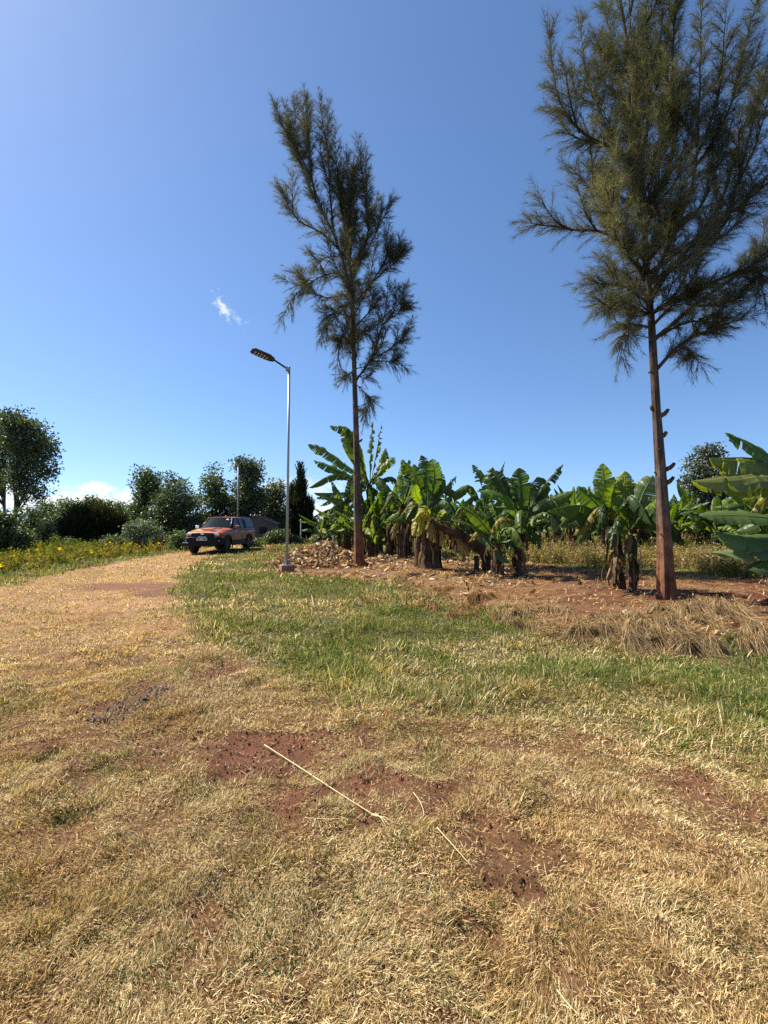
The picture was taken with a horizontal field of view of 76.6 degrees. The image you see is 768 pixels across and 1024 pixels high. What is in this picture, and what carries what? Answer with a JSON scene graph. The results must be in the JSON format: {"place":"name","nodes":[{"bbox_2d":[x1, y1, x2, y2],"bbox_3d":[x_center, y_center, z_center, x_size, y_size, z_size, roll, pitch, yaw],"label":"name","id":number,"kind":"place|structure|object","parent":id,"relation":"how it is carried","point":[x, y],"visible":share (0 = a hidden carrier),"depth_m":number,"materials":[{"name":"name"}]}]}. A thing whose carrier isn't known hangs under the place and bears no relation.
{"place":"outdoors","nodes":[
{"label":"outdoors","id":0,"kind":"place"},
{"bbox_2d":[0,541,767,1023],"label":"dirt track","id":1,"kind":"structure","parent":0,"point":[548,851],"depth_m":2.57,"materials":[{"name":"beige plant"}]},
{"bbox_2d":[52,673,242,725],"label":"tread clods","id":2,"kind":"object","parent":1,"relation":"on","point":[144,698],"visible":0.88,"depth_m":4.30,"materials":[{"name":"soil"}]},
{"bbox_2d":[182,516,254,552],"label":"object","id":3,"kind":"object","parent":1,"relation":"on","point":[223,534],"visible":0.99,"depth_m":24.97,"materials":[{"name":"red paint"}]},
{"bbox_2d":[240,536,267,546],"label":"bush","id":4,"kind":"object","parent":1,"relation":"on","point":[257,542],"visible":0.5,"depth_m":30.89,"materials":[{"name":"green plant"}]},
{"bbox_2d":[264,744,398,829],"bbox_3d":[-0.395,1.610,2.915,0.075,0.050,1.322,1,-2,-43],"label":"dry stalk","id":5,"kind":"object","parent":1,"relation":"on","point":[375,815],"visible":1,"depth_m":2.82,"materials":[{"name":"beige plant"}]},
{"bbox_2d":[0,637,767,1023],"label":"soil crumbs","id":6,"kind":"object","parent":1,"relation":"on","point":[300,745],"visible":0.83,"depth_m":3.06,"materials":[{"name":"brown soil"}]},
{"bbox_2d":[4,584,767,1023],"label":"weeds","id":7,"kind":"object","parent":1,"relation":"on","point":[68,922],"visible":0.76,"depth_m":2.02,"materials":[{"name":"yellow plant"}]},
{"bbox_2d":[0,524,767,792],"bbox_3d":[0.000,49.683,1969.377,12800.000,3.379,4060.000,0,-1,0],"label":"ground","id":8,"kind":"structure","parent":0,"point":[550,699],"depth_m":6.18,"materials":[{"name":"plant"}]},
{"bbox_2d":[0,411,23,513],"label":"tall tree","id":9,"kind":"object","parent":8,"relation":"on","point":[3,498],"visible":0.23,"depth_m":34.92,"materials":[{"name":"green plant"}]},
{"bbox_2d":[0,506,40,552],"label":"leafy bush","id":10,"kind":"object","parent":8,"relation":"on","point":[9,536],"visible":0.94,"depth_m":22.80,"materials":[{"name":"green plant"}]},
{"bbox_2d":[0,404,66,532],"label":"tall tree","id":11,"kind":"object","parent":8,"relation":"on","point":[28,450],"visible":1,"depth_m":32.68,"materials":[{"name":"green plant"}]},
{"bbox_2d":[18,504,48,532],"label":"bush","id":12,"kind":"object","parent":8,"relation":"on","point":[31,515],"visible":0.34,"depth_m":61.39,"materials":[{"name":"green plant"}]},
{"bbox_2d":[26,521,56,543],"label":"bush","id":13,"kind":"object","parent":8,"relation":"on","point":[46,530],"visible":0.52,"depth_m":29.80,"materials":[{"name":"green plant"}]},
{"bbox_2d":[30,500,65,520],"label":"bush","id":14,"kind":"object","parent":8,"relation":"on","point":[46,506],"visible":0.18,"depth_m":64.47,"materials":[{"name":"green plant"}]},
{"bbox_2d":[32,508,66,535],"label":"bush","id":15,"kind":"object","parent":8,"relation":"on","point":[51,519],"visible":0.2,"depth_m":61.18,"materials":[{"name":"green plant"}]},
{"bbox_2d":[52,495,79,512],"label":"distant tree","id":16,"kind":"object","parent":8,"relation":"on","point":[64,504],"visible":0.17,"depth_m":67.39,"materials":[{"name":"green plant"}]},
{"bbox_2d":[0,535,171,550],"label":"flowering plants","id":17,"kind":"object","parent":8,"relation":"on","point":[51,542],"depth_m":28.35,"materials":[{"name":"green plant"}]},
{"bbox_2d":[54,500,120,542],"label":"feathery bush","id":18,"kind":"object","parent":8,"relation":"on","point":[85,520],"visible":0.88,"depth_m":32.41,"materials":[{"name":"green plant"}]},
{"bbox_2d":[0,540,176,571],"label":"flowering plants","id":19,"kind":"object","parent":8,"relation":"on","point":[9,558],"visible":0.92,"depth_m":21.60,"materials":[{"name":"yellow plant"}]},
{"bbox_2d":[76,494,113,507],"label":"bush","id":20,"kind":"object","parent":8,"relation":"on","point":[91,499],"visible":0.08,"depth_m":61.64,"materials":[{"name":"green plant"}]},
{"bbox_2d":[96,533,129,547],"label":"bush","id":21,"kind":"object","parent":8,"relation":"on","point":[114,540],"visible":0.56,"depth_m":28.72,"materials":[{"name":"green plant"}]},
{"bbox_2d":[104,508,135,538],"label":"feathery bush","id":22,"kind":"object","parent":8,"relation":"on","point":[123,519],"visible":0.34,"depth_m":33.62,"materials":[{"name":"green plant"}]},
{"bbox_2d":[110,498,138,520],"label":"bush","id":23,"kind":"object","parent":8,"relation":"on","point":[123,506],"visible":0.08,"depth_m":67.43,"materials":[{"name":"green plant"}]},
{"bbox_2d":[118,517,164,542],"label":"grey leaf bush","id":24,"kind":"object","parent":8,"relation":"on","point":[136,532],"visible":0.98,"depth_m":28.73,"materials":[{"name":"green plant"}]},
{"bbox_2d":[124,463,165,525],"bbox_3d":[-17.616,-0.525,36.010,3.303,6.115,2.475,0,-1,0],"label":"pale young tree","id":25,"kind":"object","parent":8,"relation":"on","point":[146,484],"visible":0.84,"depth_m":35.66,"materials":[{"name":"green plant"}]},
{"bbox_2d":[141,532,170,546],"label":"bush","id":26,"kind":"object","parent":8,"relation":"on","point":[156,540],"visible":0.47,"depth_m":29.77,"materials":[{"name":"green plant"}]},
{"bbox_2d":[135,469,207,540],"bbox_3d":[-14.783,-0.190,34.125,5.085,5.481,3.834,0,-1,0],"label":"dense tree","id":27,"kind":"object","parent":8,"relation":"on","point":[172,510],"visible":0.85,"depth_m":33.48,"materials":[{"name":"green plant"}]},
{"bbox_2d":[164,529,188,549],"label":"bush","id":28,"kind":"object","parent":8,"relation":"on","point":[178,538],"visible":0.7,"depth_m":26.73,"materials":[{"name":"green plant"}]},
{"bbox_2d":[193,461,238,523],"bbox_3d":[-13.738,-0.835,39.983,4.500,6.933,3.333,0,-1,0],"label":"bushy tree","id":29,"kind":"object","parent":8,"relation":"on","point":[215,492],"visible":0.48,"depth_m":39.29,"materials":[{"name":"green plant"}]},
{"bbox_2d":[225,453,272,517],"bbox_3d":[-10.989,-1.043,38.861,3.945,7.339,3.307,0,-1,0],"label":"bushy tree","id":30,"kind":"object","parent":8,"relation":"on","point":[251,499],"visible":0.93,"depth_m":38.53,"materials":[{"name":"green plant"}]},
{"bbox_2d":[249,515,280,542],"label":"shed","id":31,"kind":"structure","parent":8,"relation":"on","point":[262,524],"depth_m":37.19,"materials":[{"name":"grey paint"}]},
{"bbox_2d":[250,348,294,571],"bbox_3d":[-3.614,-1.505,15.724,1.529,7.296,0.497,1,-2,-34],"label":"street lamp","id":32,"kind":"object","parent":8,"relation":"on","point":[287,565],"visible":0.99,"depth_m":15.93,"materials":[{"name":"metal"}]},
{"bbox_2d":[252,476,293,530],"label":"bushy tree","id":33,"kind":"object","parent":8,"relation":"on","point":[276,511],"visible":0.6,"depth_m":42.42,"materials":[{"name":"green plant"}]},
{"bbox_2d":[260,528,291,544],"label":"bush","id":34,"kind":"object","parent":8,"relation":"on","point":[278,536],"visible":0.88,"depth_m":35.74,"materials":[{"name":"green plant"}]},
{"bbox_2d":[288,534,305,543],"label":"bush","id":35,"kind":"object","parent":8,"relation":"on","point":[297,539],"visible":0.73,"depth_m":37.73,"materials":[{"name":"green plant"}]},
{"bbox_2d":[289,461,319,539],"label":"dark conifer","id":36,"kind":"object","parent":8,"relation":"on","point":[302,503],"visible":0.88,"depth_m":43.66,"materials":[{"name":"green plant"}]},
{"bbox_2d":[299,510,338,542],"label":"banana plant","id":37,"kind":"object","parent":8,"relation":"on","point":[323,531],"visible":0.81,"depth_m":24.60,"materials":[{"name":"green plant"}]},
{"bbox_2d":[310,527,335,542],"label":"bush","id":38,"kind":"object","parent":8,"relation":"on","point":[329,538],"visible":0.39,"depth_m":37.74,"materials":[{"name":"green plant"}]},
{"bbox_2d":[313,475,364,551],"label":"banana plant","id":39,"kind":"object","parent":8,"relation":"on","point":[346,541],"visible":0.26,"depth_m":26.51,"materials":[{"name":"green plant"}]},
{"bbox_2d":[315,503,362,548],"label":"banana plant","id":40,"kind":"object","parent":8,"relation":"on","point":[334,527],"visible":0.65,"depth_m":24.45,"materials":[{"name":"green plant"}]},
{"bbox_2d":[330,520,364,543],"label":"banana plant","id":41,"kind":"object","parent":8,"relation":"on","point":[342,525],"visible":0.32,"depth_m":23.62,"materials":[{"name":"green plant"}]},
{"bbox_2d":[397,594,436,601],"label":"dead grass bunch","id":42,"kind":"object","parent":8,"relation":"on","point":[429,597],"visible":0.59,"depth_m":10.12,"materials":[{"name":"beige plant"}]},
{"bbox_2d":[410,602,445,610],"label":"dead grass bunch","id":43,"kind":"object","parent":8,"relation":"on","point":[432,606],"visible":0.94,"depth_m":9.08,"materials":[{"name":"beige plant"}]},
{"bbox_2d":[443,610,483,620],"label":"dead grass bunch","id":44,"kind":"object","parent":8,"relation":"on","point":[451,614],"visible":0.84,"depth_m":8.13,"materials":[{"name":"beige plant"}]},
{"bbox_2d":[440,496,494,551],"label":"banana plant","id":45,"kind":"object","parent":8,"relation":"on","point":[454,544],"visible":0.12,"depth_m":23.24,"materials":[{"name":"green plant"}]},
{"bbox_2d":[450,515,494,548],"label":"banana plant","id":46,"kind":"object","parent":8,"relation":"on","point":[465,518],"visible":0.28,"depth_m":22.90,"materials":[{"name":"green plant"}]},
{"bbox_2d":[445,462,504,559],"bbox_3d":[3.546,-0.051,18.804,2.851,3.998,2.189,-1,-1,20],"label":"banana plant","id":47,"kind":"object","parent":8,"relation":"on","point":[486,505],"visible":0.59,"depth_m":18.70,"materials":[{"name":"green plant"}]},
{"bbox_2d":[287,556,767,652],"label":"planting bed","id":48,"kind":"object","parent":8,"relation":"on","point":[619,595],"visible":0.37,"depth_m":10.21,"materials":[{"name":"soil"}]},
{"bbox_2d":[262,539,397,568],"bbox_3d":[-1.919,1.563,18.679,5.061,1.092,3.730,0,-1,0],"label":"litter heap","id":49,"kind":"object","parent":48,"relation":"on","point":[321,554],"visible":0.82,"depth_m":18.06,"materials":[{"name":"dry leaf litter"},{"name":"wood chips"}]},
{"bbox_2d":[267,82,420,567],"bbox_3d":[-1.398,-7.173,17.972,5.743,18.625,3.873,0,-1,0],"label":"casuarina tree","id":50,"kind":"object","parent":48,"relation":"on","point":[348,188],"visible":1,"depth_m":17.73,"materials":[{"name":"green plant"}]},
{"bbox_2d":[323,480,383,550],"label":"banana plant","id":51,"kind":"object","parent":48,"relation":"on","point":[337,501],"visible":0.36,"depth_m":21.67,"materials":[{"name":"green plant"}]},
{"bbox_2d":[308,422,401,557],"bbox_3d":[-1.257,-1.014,22.100,4.317,6.376,2.138,0,-1,0],"label":"banana plant","id":52,"kind":"object","parent":48,"relation":"on","point":[385,460],"visible":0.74,"depth_m":22.00,"materials":[{"name":"green plant"}]},
{"bbox_2d":[333,504,386,555],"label":"banana plant","id":53,"kind":"object","parent":48,"relation":"on","point":[364,526],"visible":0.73,"depth_m":20.16,"materials":[{"name":"green plant"}]},
{"bbox_2d":[350,520,396,558],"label":"banana plant","id":54,"kind":"object","parent":48,"relation":"on","point":[374,539],"visible":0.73,"depth_m":19.78,"materials":[{"name":"green plant"}]},
{"bbox_2d":[348,487,401,556],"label":"banana plant","id":55,"kind":"object","parent":48,"relation":"on","point":[376,514],"visible":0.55,"depth_m":20.79,"materials":[{"name":"green plant"}]},
{"bbox_2d":[381,499,412,555],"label":"banana plant","id":56,"kind":"object","parent":48,"relation":"on","point":[407,532],"visible":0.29,"depth_m":19.92,"materials":[{"name":"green plant"}]},
{"bbox_2d":[375,462,422,558],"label":"banana plant","id":57,"kind":"object","parent":48,"relation":"on","point":[392,498],"visible":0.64,"depth_m":19.26,"materials":[{"name":"green plant"}]},
{"bbox_2d":[392,455,461,569],"bbox_3d":[1.291,0.031,14.897,2.112,3.630,1.872,0,-1,14],"label":"banana plant","id":58,"kind":"object","parent":48,"relation":"on","point":[427,483],"visible":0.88,"depth_m":14.74,"materials":[{"name":"green plant"}]},
{"bbox_2d":[433,585,459,595],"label":"dead grass bunch","id":59,"kind":"object","parent":48,"relation":"on","point":[448,588],"visible":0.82,"depth_m":10.72,"materials":[{"name":"beige plant"}]},
{"bbox_2d":[412,506,490,571],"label":"toppled banana plant","id":60,"kind":"object","parent":48,"relation":"on","point":[433,527],"visible":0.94,"depth_m":13.84,"materials":[{"name":"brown plant"}]},
{"bbox_2d":[450,601,499,613],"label":"dead grass bunch","id":61,"kind":"object","parent":48,"relation":"on","point":[462,607],"visible":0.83,"depth_m":8.83,"materials":[{"name":"beige plant"}]},
{"bbox_2d":[463,591,500,607],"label":"dead grass bunch","id":62,"kind":"object","parent":48,"relation":"on","point":[472,597],"visible":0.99,"depth_m":9.23,"materials":[{"name":"beige plant"}]},
{"bbox_2d":[452,505,535,576],"bbox_3d":[3.074,0.811,12.861,2.289,2.023,1.662,1,-2,-42],"label":"banana plant","id":63,"kind":"object","parent":48,"relation":"on","point":[483,522],"visible":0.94,"depth_m":12.96,"materials":[{"name":"green plant"}]},
{"bbox_2d":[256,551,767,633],"bbox_3d":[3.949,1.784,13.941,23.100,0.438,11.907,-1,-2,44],"label":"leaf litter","id":64,"kind":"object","parent":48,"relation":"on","point":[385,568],"visible":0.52,"depth_m":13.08,"materials":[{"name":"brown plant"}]},
{"bbox_2d":[496,604,538,629],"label":"dead grass bunch","id":65,"kind":"object","parent":48,"relation":"on","point":[509,611],"visible":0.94,"depth_m":7.73,"materials":[{"name":"beige plant"}]},
{"bbox_2d":[480,464,572,575],"bbox_3d":[3.801,0.252,12.922,2.157,3.146,2.035,-1,-2,31],"label":"banana plant","id":66,"kind":"object","parent":48,"relation":"on","point":[530,502],"visible":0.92,"depth_m":13.07,"materials":[{"name":"green plant"}]},
{"bbox_2d":[510,616,553,633],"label":"dead grass bunch","id":67,"kind":"object","parent":48,"relation":"on","point":[517,621],"visible":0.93,"depth_m":7.15,"materials":[{"name":"beige plant"}]},
{"bbox_2d":[533,602,579,619],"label":"dead grass bunch","id":68,"kind":"object","parent":48,"relation":"on","point":[549,609],"visible":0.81,"depth_m":7.57,"materials":[{"name":"beige plant"}]},
{"bbox_2d":[552,605,584,623],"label":"dead grass bunch","id":69,"kind":"object","parent":48,"relation":"on","point":[568,612],"visible":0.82,"depth_m":7.28,"materials":[{"name":"beige plant"}]},
{"bbox_2d":[558,620,613,648],"bbox_3d":[2.715,1.622,6.477,0.847,0.298,0.624,0,-1,0],"label":"dead grass bunch","id":70,"kind":"object","parent":48,"relation":"on","point":[582,629],"visible":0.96,"depth_m":6.50,"materials":[{"name":"beige plant"}]},
{"bbox_2d":[579,610,636,628],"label":"dead grass bunch","id":71,"kind":"object","parent":48,"relation":"on","point":[593,618],"visible":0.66,"depth_m":6.93,"materials":[{"name":"beige plant"}]},
{"bbox_2d":[590,616,629,645],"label":"dead grass bunch","id":72,"kind":"object","parent":48,"relation":"on","point":[606,626],"visible":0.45,"depth_m":6.45,"materials":[{"name":"beige plant"}]},
{"bbox_2d":[548,463,677,589],"bbox_3d":[4.753,0.356,10.316,2.760,2.787,1.826,0,-1,0],"label":"banana plant","id":73,"kind":"object","parent":48,"relation":"on","point":[604,487],"visible":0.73,"depth_m":10.31,"materials":[{"name":"green plant"}]},
{"bbox_2d":[575,471,683,591],"bbox_3d":[5.020,0.425,10.116,2.076,2.601,1.913,0,-1,0],"label":"banana plant","id":74,"kind":"object","parent":48,"relation":"on","point":[620,524],"visible":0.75,"depth_m":10.03,"materials":[{"name":"green plant"}]},
{"bbox_2d":[506,0,767,600],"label":"casuarina tree","id":75,"kind":"object","parent":48,"relation":"on","point":[650,63],"visible":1,"depth_m":8.83,"materials":[{"name":"green plant"}]},
{"bbox_2d":[614,618,665,653],"bbox_3d":[3.271,1.571,6.173,0.934,0.362,0.885,0,-1,0],"label":"dead grass bunch","id":76,"kind":"object","parent":48,"relation":"on","point":[629,627],"visible":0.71,"depth_m":6.23,"materials":[{"name":"beige plant"}]},
{"bbox_2d":[636,602,677,614],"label":"dead grass bunch","id":77,"kind":"object","parent":48,"relation":"on","point":[655,607],"visible":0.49,"depth_m":7.72,"materials":[{"name":"beige plant"}]},
{"bbox_2d":[621,608,710,629],"bbox_3d":[3.780,1.482,6.811,1.467,0.210,0.848,0,-1,19],"label":"dead grass bunch","id":78,"kind":"object","parent":48,"relation":"on","point":[635,615],"visible":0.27,"depth_m":6.91,"materials":[{"name":"beige plant"}]},
{"bbox_2d":[614,612,719,651],"bbox_3d":[3.964,1.547,6.364,1.887,0.398,0.922,0,-1,-13],"label":"dead grass bunch","id":79,"kind":"object","parent":48,"relation":"on","point":[670,621],"visible":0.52,"depth_m":6.49,"materials":[{"name":"beige plant"}]},
{"bbox_2d":[655,623,707,658],"bbox_3d":[3.690,1.601,6.103,0.608,0.335,0.803,-1,-2,45],"label":"dead grass bunch","id":80,"kind":"object","parent":48,"relation":"on","point":[676,631],"visible":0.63,"depth_m":6.03,"materials":[{"name":"beige plant"}]},
{"bbox_2d":[648,628,741,662],"bbox_3d":[3.680,1.623,6.077,1.340,0.274,1.013,0,-1,0],"label":"dead grass bunch","id":81,"kind":"object","parent":48,"relation":"on","point":[711,639],"visible":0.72,"depth_m":6.00,"materials":[{"name":"beige plant"}]},
{"bbox_2d":[649,596,767,624],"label":"dead grass bunch","id":82,"kind":"object","parent":48,"relation":"on","point":[721,609],"visible":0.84,"depth_m":7.34,"materials":[{"name":"beige plant"}]},
{"bbox_2d":[668,595,762,621],"bbox_3d":[5.115,1.471,7.545,1.722,0.272,1.420,0,-1,0],"label":"dead grass bunch","id":83,"kind":"object","parent":48,"relation":"on","point":[709,601],"visible":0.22,"depth_m":7.54,"materials":[{"name":"beige plant"}]},
{"bbox_2d":[691,433,767,575],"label":"banana plant","id":84,"kind":"object","parent":48,"relation":"on","point":[748,481],"visible":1,"depth_m":9.29,"materials":[{"name":"green plant"}]},
{"bbox_2d":[707,619,767,652],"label":"dead grass bunch","id":85,"kind":"object","parent":48,"relation":"on","point":[759,628],"visible":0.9,"depth_m":6.39,"materials":[{"name":"beige plant"}]},
{"bbox_2d":[528,509,549,541],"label":"banana plant","id":86,"kind":"object","parent":8,"relation":"on","point":[536,529],"visible":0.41,"depth_m":24.45,"materials":[{"name":"green plant"}]},
{"bbox_2d":[546,486,576,544],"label":"banana plant","id":87,"kind":"object","parent":8,"relation":"on","point":[570,529],"visible":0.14,"depth_m":23.21,"materials":[{"name":"green plant"}]},
{"bbox_2d":[551,484,590,548],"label":"banana plant","id":88,"kind":"object","parent":8,"relation":"on","point":[572,537],"visible":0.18,"depth_m":20.41,"materials":[{"name":"green plant"}]},
{"bbox_2d":[411,533,767,578],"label":"dry weeds","id":89,"kind":"object","parent":8,"relation":"on","point":[691,556],"visible":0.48,"depth_m":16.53,"materials":[{"name":"yellow plant"}]},
{"bbox_2d":[617,626,693,661],"bbox_3d":[3.380,1.611,6.016,0.918,0.316,0.758,0,-1,0],"label":"dead grass bunch","id":90,"kind":"object","parent":8,"relation":"on","point":[651,635],"visible":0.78,"depth_m":6.07,"materials":[{"name":"beige plant"}]},
{"bbox_2d":[636,520,678,548],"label":"banana plant","id":91,"kind":"object","parent":8,"relation":"on","point":[639,533],"visible":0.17,"depth_m":22.05,"materials":[{"name":"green plant"}]},
{"bbox_2d":[670,495,693,525],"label":"banana plant","id":92,"kind":"object","parent":8,"relation":"on","point":[675,515],"visible":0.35,"depth_m":22.51,"materials":[{"name":"green plant"}]},
{"bbox_2d":[674,507,697,544],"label":"banana plant","id":93,"kind":"object","parent":8,"relation":"on","point":[682,527],"visible":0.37,"depth_m":24.28,"materials":[{"name":"green plant"}]},
{"bbox_2d":[672,478,703,542],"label":"banana plant","id":94,"kind":"object","parent":8,"relation":"on","point":[686,497],"visible":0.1,"depth_m":29.24,"materials":[{"name":"green plant"}]},
{"bbox_2d":[669,494,708,538],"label":"banana plant","id":95,"kind":"object","parent":8,"relation":"on","point":[675,502],"visible":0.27,"depth_m":26.29,"materials":[{"name":"green plant"}]},
{"bbox_2d":[673,504,710,544],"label":"banana plant","id":96,"kind":"object","parent":8,"relation":"on","point":[701,509],"visible":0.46,"depth_m":23.45,"materials":[{"name":"green plant"}]},
{"bbox_2d":[675,441,737,543],"bbox_3d":[17.968,-0.870,27.055,3.113,6.212,2.272,0,-1,0],"label":"background tree","id":97,"kind":"object","parent":8,"relation":"on","point":[703,469],"visible":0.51,"depth_m":26.89,"materials":[{"name":"green plant"}]},
{"bbox_2d":[688,508,731,546],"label":"banana plant","id":98,"kind":"object","parent":8,"relation":"on","point":[705,527],"visible":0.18,"depth_m":22.61,"materials":[{"name":"green plant"}]},
{"bbox_2d":[683,496,740,546],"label":"banana plant","id":99,"kind":"object","parent":8,"relation":"on","point":[717,501],"visible":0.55,"depth_m":21.85,"materials":[{"name":"green plant"}]},
{"bbox_2d":[712,509,762,539],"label":"banana plant","id":100,"kind":"object","parent":8,"relation":"on","point":[733,528],"visible":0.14,"depth_m":18.63,"materials":[{"name":"green plant"}]},
{"bbox_2d":[722,490,752,531],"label":"banana plant","id":101,"kind":"object","parent":8,"relation":"on","point":[736,500],"visible":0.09,"depth_m":22.72,"materials":[{"name":"green plant"}]},
{"bbox_2d":[712,504,767,533],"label":"banana plant","id":102,"kind":"object","parent":8,"relation":"on","point":[736,506],"visible":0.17,"depth_m":17.98,"materials":[{"name":"green plant"}]},
{"bbox_2d":[729,630,767,659],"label":"dead grass bunch","id":103,"kind":"object","parent":8,"relation":"on","point":[754,641],"visible":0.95,"depth_m":6.02,"materials":[{"name":"beige plant"}]},
{"bbox_2d":[0,0,767,523],"label":"sky","id":104,"kind":"structure","parent":0,"point":[143,240],"materials":[{"name":"blue"}]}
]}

